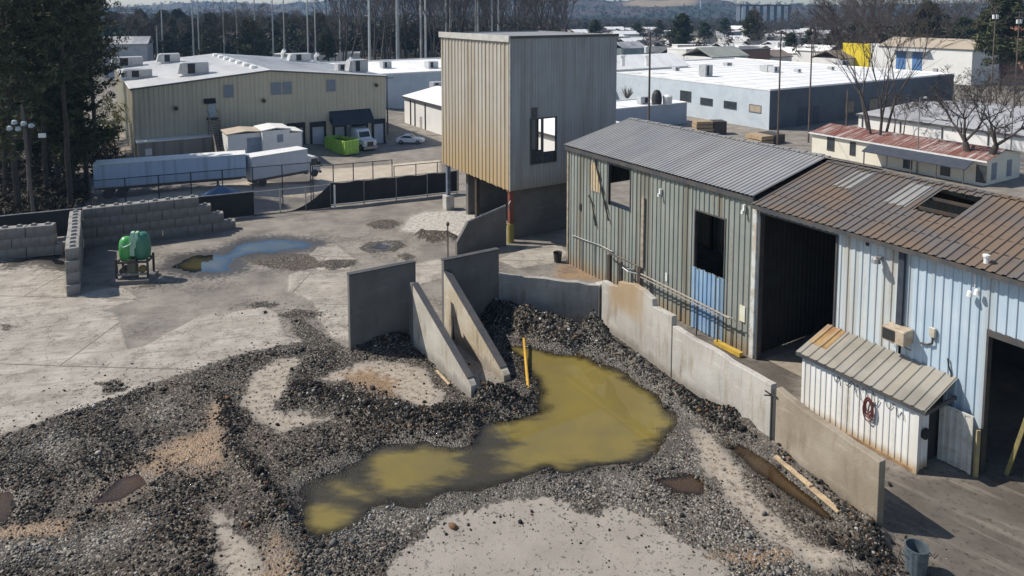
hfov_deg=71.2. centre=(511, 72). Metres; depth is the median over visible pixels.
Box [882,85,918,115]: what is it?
bare tree
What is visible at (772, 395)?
metal post
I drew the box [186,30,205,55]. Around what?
evergreen tree
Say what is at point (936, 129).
grey roofed building
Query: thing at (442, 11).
bare tree
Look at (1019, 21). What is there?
utility pole
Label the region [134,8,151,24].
evergreen tree
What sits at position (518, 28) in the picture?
bare tree
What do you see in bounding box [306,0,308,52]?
netting pole
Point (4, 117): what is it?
pine tree
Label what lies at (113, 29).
evergreen tree
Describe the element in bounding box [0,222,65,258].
block wall
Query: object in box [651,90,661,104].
covered machine
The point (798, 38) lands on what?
distant house
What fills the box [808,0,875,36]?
bare tree
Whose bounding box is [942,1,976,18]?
bare tree
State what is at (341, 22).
bare tree
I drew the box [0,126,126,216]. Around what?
undergrowth
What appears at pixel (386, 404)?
gravel
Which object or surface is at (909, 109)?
bare tree
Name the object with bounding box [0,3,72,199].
pine tree
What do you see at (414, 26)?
bare tree
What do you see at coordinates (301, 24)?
bare tree
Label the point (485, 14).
bare tree
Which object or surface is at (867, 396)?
tangled wire
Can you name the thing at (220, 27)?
bare tree
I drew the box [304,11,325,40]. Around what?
evergreen tree
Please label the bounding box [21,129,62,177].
evergreen tree
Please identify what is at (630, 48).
distant house
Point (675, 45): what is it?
distant house
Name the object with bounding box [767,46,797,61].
distant house
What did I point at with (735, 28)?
distant house
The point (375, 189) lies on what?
screened fence
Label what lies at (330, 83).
window
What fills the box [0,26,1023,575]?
ground
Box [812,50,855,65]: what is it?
distant house
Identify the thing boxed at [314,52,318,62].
roof pipe
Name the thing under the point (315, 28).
netting pole
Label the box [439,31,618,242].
hopper tower
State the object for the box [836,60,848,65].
roof unit
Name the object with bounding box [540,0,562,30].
bare tree
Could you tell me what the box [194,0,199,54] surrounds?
netting pole
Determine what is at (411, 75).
flat roofed building
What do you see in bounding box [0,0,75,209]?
pine tree
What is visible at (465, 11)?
bare tree
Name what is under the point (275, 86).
window
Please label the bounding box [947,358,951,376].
hanging cable
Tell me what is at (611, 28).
distant house
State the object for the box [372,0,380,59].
bare tree
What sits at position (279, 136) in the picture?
window
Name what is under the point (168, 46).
evergreen tree
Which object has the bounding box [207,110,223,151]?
outdoor stair
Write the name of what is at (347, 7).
bare tree
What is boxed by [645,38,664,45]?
distant house
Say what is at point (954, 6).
bare tree
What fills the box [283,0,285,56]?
netting pole
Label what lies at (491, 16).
netting pole
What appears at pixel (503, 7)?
bare tree
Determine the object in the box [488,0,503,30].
bare tree
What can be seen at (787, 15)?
bare tree
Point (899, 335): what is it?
air conditioner
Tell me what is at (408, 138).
parked car
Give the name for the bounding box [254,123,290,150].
site cabin
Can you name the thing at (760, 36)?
bare tree
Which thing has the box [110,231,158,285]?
tank machine
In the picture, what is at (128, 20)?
bare tree
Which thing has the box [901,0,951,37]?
evergreen tree
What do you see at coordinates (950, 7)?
bare tree
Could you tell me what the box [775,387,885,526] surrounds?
concrete wall
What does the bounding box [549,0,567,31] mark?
bare tree
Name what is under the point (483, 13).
bare tree
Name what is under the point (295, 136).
site cabin
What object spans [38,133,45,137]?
junction box
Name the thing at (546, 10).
bare tree
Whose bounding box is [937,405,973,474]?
door
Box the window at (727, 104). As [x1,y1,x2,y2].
[723,100,736,109]
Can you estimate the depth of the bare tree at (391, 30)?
263.28 m
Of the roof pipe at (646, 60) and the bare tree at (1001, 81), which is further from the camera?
the roof pipe at (646, 60)
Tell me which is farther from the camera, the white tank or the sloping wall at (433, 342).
the white tank
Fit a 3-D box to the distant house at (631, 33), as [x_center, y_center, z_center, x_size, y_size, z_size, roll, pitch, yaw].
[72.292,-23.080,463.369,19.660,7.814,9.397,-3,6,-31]
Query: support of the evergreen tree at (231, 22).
on the ground
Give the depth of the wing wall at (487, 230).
53.72 m
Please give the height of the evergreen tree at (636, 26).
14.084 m
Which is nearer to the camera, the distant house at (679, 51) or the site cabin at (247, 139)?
the site cabin at (247, 139)
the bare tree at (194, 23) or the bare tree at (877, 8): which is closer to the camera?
the bare tree at (194, 23)
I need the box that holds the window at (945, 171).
[940,166,949,176]
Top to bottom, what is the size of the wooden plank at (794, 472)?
0.080 m
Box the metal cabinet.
[637,96,647,103]
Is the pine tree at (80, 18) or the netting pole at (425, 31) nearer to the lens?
the pine tree at (80, 18)
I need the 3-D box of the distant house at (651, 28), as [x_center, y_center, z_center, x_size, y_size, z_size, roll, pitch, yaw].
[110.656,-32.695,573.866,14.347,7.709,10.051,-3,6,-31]
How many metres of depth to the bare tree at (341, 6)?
272.48 m
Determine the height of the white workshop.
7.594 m
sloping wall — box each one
[412,282,476,397]
[444,269,509,381]
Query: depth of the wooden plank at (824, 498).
26.11 m
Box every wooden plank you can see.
[435,370,449,384]
[773,455,812,486]
[806,485,839,512]
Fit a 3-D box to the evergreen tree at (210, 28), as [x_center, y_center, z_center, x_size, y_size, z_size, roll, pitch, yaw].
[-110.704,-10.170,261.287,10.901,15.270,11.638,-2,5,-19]
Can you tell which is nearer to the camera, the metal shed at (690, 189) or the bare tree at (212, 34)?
the metal shed at (690, 189)
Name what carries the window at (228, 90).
in the warehouse
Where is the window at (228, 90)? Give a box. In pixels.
[223,84,233,97]
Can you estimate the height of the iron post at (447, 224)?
2.660 m
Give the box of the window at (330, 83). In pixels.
[326,79,335,91]
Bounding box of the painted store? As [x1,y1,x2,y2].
[843,37,998,84]
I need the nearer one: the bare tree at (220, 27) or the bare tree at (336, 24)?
the bare tree at (220, 27)
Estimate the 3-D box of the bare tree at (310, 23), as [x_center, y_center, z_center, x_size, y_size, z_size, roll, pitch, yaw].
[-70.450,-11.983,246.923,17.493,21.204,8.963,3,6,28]
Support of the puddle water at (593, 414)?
on the ground
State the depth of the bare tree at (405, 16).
283.57 m
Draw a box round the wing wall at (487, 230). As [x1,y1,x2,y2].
[455,205,505,254]
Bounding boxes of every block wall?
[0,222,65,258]
[65,210,83,296]
[82,195,235,248]
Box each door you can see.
[208,103,215,116]
[247,137,260,152]
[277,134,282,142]
[896,51,905,69]
[912,52,922,70]
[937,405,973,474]
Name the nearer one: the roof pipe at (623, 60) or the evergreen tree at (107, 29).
the roof pipe at (623, 60)
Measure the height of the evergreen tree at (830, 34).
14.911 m
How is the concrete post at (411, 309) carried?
on the ground
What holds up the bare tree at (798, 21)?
on the ground
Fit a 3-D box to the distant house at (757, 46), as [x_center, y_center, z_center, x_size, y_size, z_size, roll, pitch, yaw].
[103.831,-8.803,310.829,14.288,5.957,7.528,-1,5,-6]
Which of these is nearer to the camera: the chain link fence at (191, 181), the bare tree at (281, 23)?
the chain link fence at (191, 181)
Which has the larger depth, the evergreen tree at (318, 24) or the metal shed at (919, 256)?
the evergreen tree at (318, 24)
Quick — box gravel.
[0,298,946,575]
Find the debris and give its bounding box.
[160,434,967,575]
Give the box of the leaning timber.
[1004,419,1023,475]
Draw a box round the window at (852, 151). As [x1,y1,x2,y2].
[849,142,855,155]
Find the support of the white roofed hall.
on the ground
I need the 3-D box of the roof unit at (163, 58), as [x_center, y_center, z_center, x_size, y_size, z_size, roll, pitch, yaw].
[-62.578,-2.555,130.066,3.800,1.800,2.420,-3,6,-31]
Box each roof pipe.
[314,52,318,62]
[619,55,626,65]
[644,55,648,65]
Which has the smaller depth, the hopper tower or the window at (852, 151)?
the hopper tower
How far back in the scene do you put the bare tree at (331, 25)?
224.44 m
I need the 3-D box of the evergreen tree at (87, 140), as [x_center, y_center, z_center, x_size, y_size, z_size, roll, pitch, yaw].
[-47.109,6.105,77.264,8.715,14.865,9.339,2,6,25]
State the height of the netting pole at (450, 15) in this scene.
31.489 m
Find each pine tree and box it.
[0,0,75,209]
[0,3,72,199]
[0,23,36,193]
[0,26,45,192]
[7,0,82,193]
[9,0,122,208]
[17,0,98,182]
[45,0,115,165]
[47,0,124,190]
[57,0,132,157]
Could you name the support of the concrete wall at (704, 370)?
on the ground
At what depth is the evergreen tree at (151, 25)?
264.08 m
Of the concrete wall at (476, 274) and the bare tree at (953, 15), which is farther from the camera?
the bare tree at (953, 15)
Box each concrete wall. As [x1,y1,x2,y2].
[347,260,415,349]
[441,247,498,324]
[499,272,598,323]
[602,280,676,376]
[672,325,776,439]
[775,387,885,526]
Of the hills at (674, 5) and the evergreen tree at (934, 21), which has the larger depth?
the hills at (674, 5)
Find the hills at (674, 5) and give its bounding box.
[90,0,1022,21]
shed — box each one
[565,118,886,358]
[750,160,1023,474]
[796,324,973,474]
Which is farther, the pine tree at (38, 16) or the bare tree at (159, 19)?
the bare tree at (159, 19)
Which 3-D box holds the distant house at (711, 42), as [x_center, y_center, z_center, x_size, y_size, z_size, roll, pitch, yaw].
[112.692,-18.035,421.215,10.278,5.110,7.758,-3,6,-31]
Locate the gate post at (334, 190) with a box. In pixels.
[333,185,335,207]
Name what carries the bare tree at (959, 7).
on the ground
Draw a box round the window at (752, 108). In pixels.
[749,104,760,112]
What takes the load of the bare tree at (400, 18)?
on the ground
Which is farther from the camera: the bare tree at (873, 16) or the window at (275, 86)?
the bare tree at (873, 16)
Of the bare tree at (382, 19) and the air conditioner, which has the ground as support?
the bare tree at (382, 19)
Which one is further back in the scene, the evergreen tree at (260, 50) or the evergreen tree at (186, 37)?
the evergreen tree at (186, 37)
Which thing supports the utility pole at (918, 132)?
on the ground
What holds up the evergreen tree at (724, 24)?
on the ground
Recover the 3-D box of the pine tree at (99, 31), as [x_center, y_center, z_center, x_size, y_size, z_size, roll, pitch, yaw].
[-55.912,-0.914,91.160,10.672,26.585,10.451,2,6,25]
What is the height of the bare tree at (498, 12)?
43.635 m
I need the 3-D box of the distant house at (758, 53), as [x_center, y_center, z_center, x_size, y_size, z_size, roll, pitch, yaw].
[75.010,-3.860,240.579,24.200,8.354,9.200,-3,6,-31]
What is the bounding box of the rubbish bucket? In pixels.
[553,250,561,262]
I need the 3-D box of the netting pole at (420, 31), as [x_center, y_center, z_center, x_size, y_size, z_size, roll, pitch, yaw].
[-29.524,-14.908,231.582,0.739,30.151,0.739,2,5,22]
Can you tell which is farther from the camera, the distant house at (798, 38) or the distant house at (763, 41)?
the distant house at (798, 38)
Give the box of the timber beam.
[714,339,742,357]
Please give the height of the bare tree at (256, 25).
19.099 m
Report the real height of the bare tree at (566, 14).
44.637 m
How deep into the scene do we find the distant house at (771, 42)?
317.13 m
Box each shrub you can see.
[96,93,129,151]
[620,86,633,97]
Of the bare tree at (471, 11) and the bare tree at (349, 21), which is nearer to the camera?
the bare tree at (471, 11)
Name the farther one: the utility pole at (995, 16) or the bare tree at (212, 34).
the bare tree at (212, 34)
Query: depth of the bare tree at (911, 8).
337.19 m
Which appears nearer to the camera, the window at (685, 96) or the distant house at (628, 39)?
the window at (685, 96)
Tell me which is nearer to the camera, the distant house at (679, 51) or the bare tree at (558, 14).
the distant house at (679, 51)
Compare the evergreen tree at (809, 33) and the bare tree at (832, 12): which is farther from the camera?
the evergreen tree at (809, 33)
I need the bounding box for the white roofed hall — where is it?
[617,53,689,71]
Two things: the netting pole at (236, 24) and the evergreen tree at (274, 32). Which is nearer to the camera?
the netting pole at (236, 24)
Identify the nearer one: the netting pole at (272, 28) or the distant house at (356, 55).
the netting pole at (272, 28)
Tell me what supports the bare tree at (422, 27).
on the ground
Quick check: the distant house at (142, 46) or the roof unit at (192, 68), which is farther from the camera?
the distant house at (142, 46)
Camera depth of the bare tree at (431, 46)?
225.81 m
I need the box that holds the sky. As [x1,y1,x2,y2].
[62,0,983,7]
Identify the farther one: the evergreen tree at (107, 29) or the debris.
the evergreen tree at (107, 29)
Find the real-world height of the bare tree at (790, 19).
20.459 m
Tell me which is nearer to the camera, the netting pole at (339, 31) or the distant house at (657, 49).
the netting pole at (339, 31)
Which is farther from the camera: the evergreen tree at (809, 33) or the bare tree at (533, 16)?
the evergreen tree at (809, 33)
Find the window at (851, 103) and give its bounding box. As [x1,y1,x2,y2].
[844,99,854,114]
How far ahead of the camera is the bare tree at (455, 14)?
237.68 m
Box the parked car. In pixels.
[396,134,424,143]
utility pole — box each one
[6,104,35,211]
[385,77,393,133]
[644,32,650,120]
[775,31,786,144]
[806,44,817,142]
[845,89,848,125]
[916,96,926,173]
[989,6,1000,104]
[1010,107,1013,149]
[1013,11,1023,105]
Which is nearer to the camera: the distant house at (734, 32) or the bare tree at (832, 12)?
the bare tree at (832, 12)
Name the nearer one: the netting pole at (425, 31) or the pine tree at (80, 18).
the pine tree at (80, 18)
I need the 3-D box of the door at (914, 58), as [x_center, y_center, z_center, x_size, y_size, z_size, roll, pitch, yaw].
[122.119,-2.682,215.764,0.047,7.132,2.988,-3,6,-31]
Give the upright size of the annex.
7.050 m
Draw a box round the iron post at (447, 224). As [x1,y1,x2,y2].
[446,222,448,256]
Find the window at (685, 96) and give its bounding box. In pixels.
[680,90,690,101]
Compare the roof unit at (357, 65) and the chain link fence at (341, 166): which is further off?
the roof unit at (357, 65)
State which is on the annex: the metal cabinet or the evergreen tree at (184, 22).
the metal cabinet
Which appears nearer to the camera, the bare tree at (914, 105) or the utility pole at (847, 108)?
the utility pole at (847, 108)
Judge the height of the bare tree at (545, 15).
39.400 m
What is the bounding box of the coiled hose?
[862,397,873,421]
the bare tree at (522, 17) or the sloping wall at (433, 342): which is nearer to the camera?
the sloping wall at (433, 342)
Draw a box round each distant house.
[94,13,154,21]
[103,36,153,77]
[274,52,359,61]
[568,29,587,32]
[604,27,623,30]
[611,31,638,36]
[614,28,632,30]
[617,41,645,54]
[618,38,645,41]
[637,40,664,45]
[640,27,657,36]
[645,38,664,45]
[645,45,670,53]
[667,46,714,59]
[672,44,709,47]
[682,46,749,59]
[694,37,713,44]
[710,42,744,46]
[716,31,741,37]
[727,38,749,41]
[730,26,743,30]
[735,45,763,47]
[738,47,770,59]
[743,40,768,44]
[760,41,783,44]
[760,44,800,49]
[764,33,784,39]
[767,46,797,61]
[770,49,792,61]
[777,29,804,34]
[782,36,802,44]
[797,44,837,62]
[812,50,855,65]
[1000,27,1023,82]
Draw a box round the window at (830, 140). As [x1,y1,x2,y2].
[827,136,834,150]
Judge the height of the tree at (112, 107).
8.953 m
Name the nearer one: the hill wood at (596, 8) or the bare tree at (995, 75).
the bare tree at (995, 75)
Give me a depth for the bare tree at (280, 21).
280.88 m
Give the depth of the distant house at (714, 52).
222.85 m
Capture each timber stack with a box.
[692,119,726,134]
[745,131,784,143]
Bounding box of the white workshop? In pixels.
[402,86,618,151]
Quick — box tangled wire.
[834,376,903,419]
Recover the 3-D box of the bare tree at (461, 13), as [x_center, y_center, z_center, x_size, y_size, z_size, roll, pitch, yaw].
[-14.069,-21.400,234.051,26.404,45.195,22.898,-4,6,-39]
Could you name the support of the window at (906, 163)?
in the cream house at (979, 165)
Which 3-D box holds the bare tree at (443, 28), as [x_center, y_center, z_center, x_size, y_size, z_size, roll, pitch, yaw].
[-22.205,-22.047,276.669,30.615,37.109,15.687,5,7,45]
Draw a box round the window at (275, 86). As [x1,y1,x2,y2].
[270,82,281,94]
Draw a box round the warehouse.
[114,53,387,157]
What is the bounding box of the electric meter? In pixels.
[920,327,936,344]
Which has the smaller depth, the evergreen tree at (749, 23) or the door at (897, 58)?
the door at (897, 58)
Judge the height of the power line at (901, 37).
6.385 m
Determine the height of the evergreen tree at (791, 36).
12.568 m
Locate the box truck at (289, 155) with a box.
[245,146,321,185]
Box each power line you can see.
[651,34,780,43]
[812,13,984,48]
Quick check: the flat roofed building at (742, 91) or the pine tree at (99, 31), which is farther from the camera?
the flat roofed building at (742, 91)
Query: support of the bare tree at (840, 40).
on the ground
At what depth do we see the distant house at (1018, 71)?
210.78 m
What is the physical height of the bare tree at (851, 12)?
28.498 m
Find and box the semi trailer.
[93,150,245,198]
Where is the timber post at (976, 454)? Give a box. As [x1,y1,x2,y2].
[972,429,980,477]
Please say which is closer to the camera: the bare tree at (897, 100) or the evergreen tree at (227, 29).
the bare tree at (897, 100)
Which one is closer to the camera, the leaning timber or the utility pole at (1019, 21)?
the leaning timber
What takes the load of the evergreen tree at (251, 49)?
on the ground
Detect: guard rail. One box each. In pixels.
[602,247,642,286]
[640,273,736,341]
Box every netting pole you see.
[156,27,157,53]
[160,6,163,52]
[191,0,194,55]
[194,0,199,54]
[222,0,224,53]
[235,0,238,54]
[271,0,273,56]
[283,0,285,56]
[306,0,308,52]
[314,0,316,60]
[339,0,340,60]
[365,0,370,59]
[396,0,397,58]
[397,0,399,58]
[420,1,421,57]
[424,0,426,57]
[445,0,446,31]
[449,0,450,31]
[475,1,476,31]
[477,3,478,31]
[491,0,492,30]
[497,0,498,30]
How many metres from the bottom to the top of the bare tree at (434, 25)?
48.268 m
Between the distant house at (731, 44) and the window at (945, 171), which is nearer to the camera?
the window at (945, 171)
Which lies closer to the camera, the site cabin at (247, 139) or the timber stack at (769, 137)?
the site cabin at (247, 139)
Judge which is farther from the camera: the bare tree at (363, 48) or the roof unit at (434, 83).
the bare tree at (363, 48)
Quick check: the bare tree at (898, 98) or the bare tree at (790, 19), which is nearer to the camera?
the bare tree at (898, 98)
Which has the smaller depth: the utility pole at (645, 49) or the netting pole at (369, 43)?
the utility pole at (645, 49)
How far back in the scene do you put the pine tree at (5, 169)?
75.10 m
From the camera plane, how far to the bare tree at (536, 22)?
230.46 m
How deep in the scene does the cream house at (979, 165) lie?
93.56 m
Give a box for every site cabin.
[220,126,260,153]
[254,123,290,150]
[288,126,302,146]
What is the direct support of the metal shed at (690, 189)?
on the ground
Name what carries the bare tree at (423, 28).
on the ground
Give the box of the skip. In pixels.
[324,135,359,155]
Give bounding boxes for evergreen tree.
[0,67,76,171]
[18,63,125,181]
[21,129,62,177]
[95,26,112,51]
[104,11,124,31]
[106,24,119,35]
[112,17,147,35]
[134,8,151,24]
[143,25,155,46]
[145,21,157,53]
[149,9,171,29]
[153,31,180,55]
[157,17,179,52]
[169,8,185,51]
[174,21,195,55]
[177,16,196,26]
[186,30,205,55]
[195,29,220,54]
[196,12,229,37]
[200,25,221,52]
[217,22,235,36]
[227,16,238,31]
[231,16,266,55]
[235,30,271,55]
[266,25,280,48]
[279,15,312,44]
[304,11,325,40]
[316,28,342,61]
[586,19,603,32]
[630,22,642,34]
[654,20,664,35]
[663,13,696,43]
[696,22,714,37]
[717,17,732,36]
[741,10,768,40]
[783,32,799,46]
[800,26,821,44]
[822,28,841,44]
[844,21,866,35]
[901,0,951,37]
[947,16,979,38]
[970,0,1023,89]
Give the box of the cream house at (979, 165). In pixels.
[809,123,1021,185]
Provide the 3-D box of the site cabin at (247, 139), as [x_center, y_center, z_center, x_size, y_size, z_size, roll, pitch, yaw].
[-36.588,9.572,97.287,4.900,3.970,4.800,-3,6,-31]
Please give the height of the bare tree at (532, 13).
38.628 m
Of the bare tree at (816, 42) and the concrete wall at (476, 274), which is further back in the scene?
the bare tree at (816, 42)
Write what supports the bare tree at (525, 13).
on the ground
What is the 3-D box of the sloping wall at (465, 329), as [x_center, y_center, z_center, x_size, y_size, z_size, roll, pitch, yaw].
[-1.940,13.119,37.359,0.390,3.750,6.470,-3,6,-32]
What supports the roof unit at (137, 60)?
on the warehouse
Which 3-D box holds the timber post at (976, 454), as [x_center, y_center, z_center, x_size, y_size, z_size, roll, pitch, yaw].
[17.934,14.699,27.620,0.140,1.900,0.140,0,5,0]
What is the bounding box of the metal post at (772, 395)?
[764,390,776,440]
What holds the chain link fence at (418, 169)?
on the ground
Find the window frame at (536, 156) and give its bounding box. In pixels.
[530,116,556,164]
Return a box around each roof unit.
[111,56,142,67]
[122,68,151,79]
[156,53,179,63]
[176,61,208,75]
[286,53,310,61]
[334,63,345,70]
[344,59,367,72]
[379,61,391,68]
[424,61,437,68]
[429,81,440,87]
[672,67,679,70]
[699,64,712,76]
[723,62,731,65]
[760,65,773,71]
[768,66,778,72]
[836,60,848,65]
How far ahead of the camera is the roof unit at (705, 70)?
153.87 m
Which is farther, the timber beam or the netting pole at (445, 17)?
the netting pole at (445, 17)
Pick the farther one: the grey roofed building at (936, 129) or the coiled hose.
the grey roofed building at (936, 129)
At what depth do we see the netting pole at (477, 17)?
245.07 m
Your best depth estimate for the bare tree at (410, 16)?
283.89 m
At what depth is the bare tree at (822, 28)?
285.62 m
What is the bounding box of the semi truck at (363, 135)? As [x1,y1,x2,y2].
[347,125,376,150]
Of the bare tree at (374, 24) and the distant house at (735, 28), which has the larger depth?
the distant house at (735, 28)
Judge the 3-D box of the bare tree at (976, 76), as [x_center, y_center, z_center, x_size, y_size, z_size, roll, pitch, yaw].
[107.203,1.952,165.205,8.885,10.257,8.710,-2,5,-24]
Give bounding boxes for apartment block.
[736,5,789,22]
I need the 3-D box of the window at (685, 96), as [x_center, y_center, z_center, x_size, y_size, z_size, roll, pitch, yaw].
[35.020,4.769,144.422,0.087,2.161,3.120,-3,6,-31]
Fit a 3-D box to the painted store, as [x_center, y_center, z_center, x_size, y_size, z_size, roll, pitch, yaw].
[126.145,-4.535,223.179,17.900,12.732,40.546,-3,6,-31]
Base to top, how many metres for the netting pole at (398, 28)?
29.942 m
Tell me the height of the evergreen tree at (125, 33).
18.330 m
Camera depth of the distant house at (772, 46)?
303.32 m
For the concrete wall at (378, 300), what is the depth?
38.22 m
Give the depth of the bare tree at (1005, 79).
136.89 m
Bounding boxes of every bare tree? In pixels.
[101,6,154,31]
[107,3,148,36]
[116,4,154,60]
[125,19,156,35]
[143,8,179,39]
[148,21,167,57]
[162,18,192,51]
[174,13,206,54]
[180,9,203,30]
[194,18,224,53]
[201,2,239,47]
[205,12,237,49]
[220,12,252,53]
[222,16,243,53]
[230,2,271,26]
[234,1,266,23]
[235,17,266,55]
[245,2,271,26]
[258,13,292,56]
[268,3,303,42]
[289,10,318,60]
[296,8,321,52]
[302,0,327,23]
[321,18,350,60]
[322,10,356,61]
[326,0,350,60]
[328,0,362,26]
[330,0,343,18]
[335,0,348,60]
[342,0,356,51]
[343,2,357,51]
[350,0,371,30]
[350,0,381,58]
[351,0,380,56]
[354,0,367,58]
[367,0,381,58]
[370,2,387,38]
[371,0,395,59]
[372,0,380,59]
[373,0,395,59]
[373,1,393,58]
[378,0,407,58]
[381,0,395,59]
[383,0,395,58]
[392,0,417,58]
[395,0,413,58]
[401,0,419,45]
[402,0,412,58]
[405,0,441,54]
[407,1,428,56]
[409,0,418,46]
[418,0,452,57]
[421,0,431,57]
[426,0,435,48]
[426,0,442,57]
[426,3,444,57]
[427,0,453,31]
[436,0,463,57]
[437,0,471,57]
[438,0,460,31]
[440,0,460,31]
[452,0,472,31]
[455,0,476,31]
[456,0,476,31]
[460,0,486,31]
[467,0,488,30]
[477,0,496,31]
[480,0,517,30]
[481,0,502,30]
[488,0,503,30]
[488,0,507,26]
[493,0,528,30]
[505,0,524,30]
[514,0,525,30]
[516,0,539,27]
[517,0,533,30]
[517,0,541,30]
[520,0,588,30]
[523,0,545,30]
[526,0,549,30]
[529,1,545,30]
[530,0,545,30]
[534,1,550,29]
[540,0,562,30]
[540,0,563,30]
[549,0,565,31]
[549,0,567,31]
[550,0,566,29]
[555,1,566,28]
[559,0,577,31]
[746,4,773,44]
[750,29,771,44]
[764,17,786,40]
[773,13,801,31]
[776,9,799,31]
[782,0,1022,135]
[784,11,807,32]
[795,0,833,44]
[801,39,824,54]
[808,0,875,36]
[808,12,829,44]
[820,6,856,43]
[826,25,865,49]
[838,0,861,32]
[851,2,884,35]
[868,0,895,27]
[877,93,917,132]
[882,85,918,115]
[897,96,930,112]
[897,100,917,133]
[900,0,931,25]
[908,100,936,115]
[913,67,1023,154]
[913,90,942,112]
[927,101,954,114]
[934,1,975,38]
[935,0,963,27]
[936,91,974,117]
[937,64,976,100]
[942,0,967,21]
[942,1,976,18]
[943,0,973,19]
[945,0,979,19]
[955,59,1001,99]
[955,93,978,114]
[956,85,972,94]
[957,0,987,18]
[964,84,995,101]
[969,57,1022,103]
[970,60,1023,117]
[987,74,1023,101]
[997,67,1023,107]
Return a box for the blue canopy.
[201,185,240,195]
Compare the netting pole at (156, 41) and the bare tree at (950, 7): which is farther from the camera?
the bare tree at (950, 7)
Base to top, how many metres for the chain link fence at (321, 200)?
2.200 m
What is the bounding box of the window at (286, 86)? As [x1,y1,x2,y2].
[282,81,291,94]
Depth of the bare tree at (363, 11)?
232.46 m
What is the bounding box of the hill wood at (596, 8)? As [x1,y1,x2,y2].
[98,0,987,19]
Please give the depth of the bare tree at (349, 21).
311.18 m
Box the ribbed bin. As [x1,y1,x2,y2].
[902,538,931,575]
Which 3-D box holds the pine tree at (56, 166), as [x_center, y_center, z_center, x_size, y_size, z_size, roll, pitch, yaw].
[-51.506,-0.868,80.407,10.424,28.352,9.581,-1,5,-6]
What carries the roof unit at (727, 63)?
on the flat roofed building at (742, 91)
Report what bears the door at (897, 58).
in the painted store
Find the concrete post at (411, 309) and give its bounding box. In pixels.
[409,281,413,342]
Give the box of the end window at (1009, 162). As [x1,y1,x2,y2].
[1006,159,1011,176]
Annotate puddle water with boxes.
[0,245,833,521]
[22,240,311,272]
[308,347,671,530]
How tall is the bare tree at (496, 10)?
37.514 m
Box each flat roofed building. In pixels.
[325,58,440,107]
[616,57,954,129]
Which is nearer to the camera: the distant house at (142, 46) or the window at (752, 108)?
the window at (752, 108)
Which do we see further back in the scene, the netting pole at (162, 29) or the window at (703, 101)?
the netting pole at (162, 29)
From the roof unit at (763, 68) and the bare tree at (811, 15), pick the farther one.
the bare tree at (811, 15)
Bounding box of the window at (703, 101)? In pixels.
[700,97,712,105]
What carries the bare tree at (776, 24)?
on the ground
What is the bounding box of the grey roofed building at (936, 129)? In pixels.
[856,100,1023,151]
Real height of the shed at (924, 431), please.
3.508 m
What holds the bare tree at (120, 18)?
on the ground
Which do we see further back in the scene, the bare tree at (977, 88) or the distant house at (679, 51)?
the distant house at (679, 51)
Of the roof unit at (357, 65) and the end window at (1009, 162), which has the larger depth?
the roof unit at (357, 65)
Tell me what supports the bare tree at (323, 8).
on the ground
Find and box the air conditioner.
[882,322,913,350]
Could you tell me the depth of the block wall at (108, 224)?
56.11 m
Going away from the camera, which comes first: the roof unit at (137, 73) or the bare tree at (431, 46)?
the roof unit at (137, 73)
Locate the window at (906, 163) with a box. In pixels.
[903,159,911,168]
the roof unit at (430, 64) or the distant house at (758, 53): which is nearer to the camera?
the roof unit at (430, 64)
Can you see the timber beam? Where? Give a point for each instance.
(730, 349)
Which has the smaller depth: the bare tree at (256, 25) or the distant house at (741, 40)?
the bare tree at (256, 25)
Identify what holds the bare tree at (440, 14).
on the ground
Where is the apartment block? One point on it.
(741, 11)
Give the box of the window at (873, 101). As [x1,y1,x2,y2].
[869,97,878,110]
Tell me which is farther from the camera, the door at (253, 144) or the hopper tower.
the door at (253, 144)
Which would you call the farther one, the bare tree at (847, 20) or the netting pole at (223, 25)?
the bare tree at (847, 20)
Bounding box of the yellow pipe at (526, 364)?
[523,338,529,387]
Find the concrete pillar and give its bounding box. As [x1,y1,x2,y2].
[595,281,601,318]
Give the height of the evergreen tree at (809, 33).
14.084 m
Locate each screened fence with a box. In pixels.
[0,191,254,236]
[330,170,457,206]
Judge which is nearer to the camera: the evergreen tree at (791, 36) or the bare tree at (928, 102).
the bare tree at (928, 102)
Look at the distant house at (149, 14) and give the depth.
630.55 m
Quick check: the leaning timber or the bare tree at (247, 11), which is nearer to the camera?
the leaning timber
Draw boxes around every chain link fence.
[89,162,311,209]
[254,184,330,215]
[312,159,392,203]
[393,161,458,197]
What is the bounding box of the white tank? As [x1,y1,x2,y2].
[663,94,671,104]
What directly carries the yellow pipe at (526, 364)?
on the ground
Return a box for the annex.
[616,97,686,124]
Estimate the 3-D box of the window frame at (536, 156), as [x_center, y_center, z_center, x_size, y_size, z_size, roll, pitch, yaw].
[2.466,5.336,56.331,2.480,3.650,0.180,-3,6,-31]
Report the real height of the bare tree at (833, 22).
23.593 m
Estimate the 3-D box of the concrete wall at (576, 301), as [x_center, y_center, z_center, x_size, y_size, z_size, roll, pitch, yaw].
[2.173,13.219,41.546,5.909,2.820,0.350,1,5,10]
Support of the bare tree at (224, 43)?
on the ground
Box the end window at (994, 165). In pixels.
[991,162,996,179]
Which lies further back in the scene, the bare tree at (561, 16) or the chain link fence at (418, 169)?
the bare tree at (561, 16)
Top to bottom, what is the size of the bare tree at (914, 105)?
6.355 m
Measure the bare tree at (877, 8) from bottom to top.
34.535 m
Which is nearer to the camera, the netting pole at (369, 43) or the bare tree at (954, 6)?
the netting pole at (369, 43)
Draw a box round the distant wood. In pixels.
[86,12,985,59]
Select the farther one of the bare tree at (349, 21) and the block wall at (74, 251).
the bare tree at (349, 21)
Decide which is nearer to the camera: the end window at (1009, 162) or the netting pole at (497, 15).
the end window at (1009, 162)

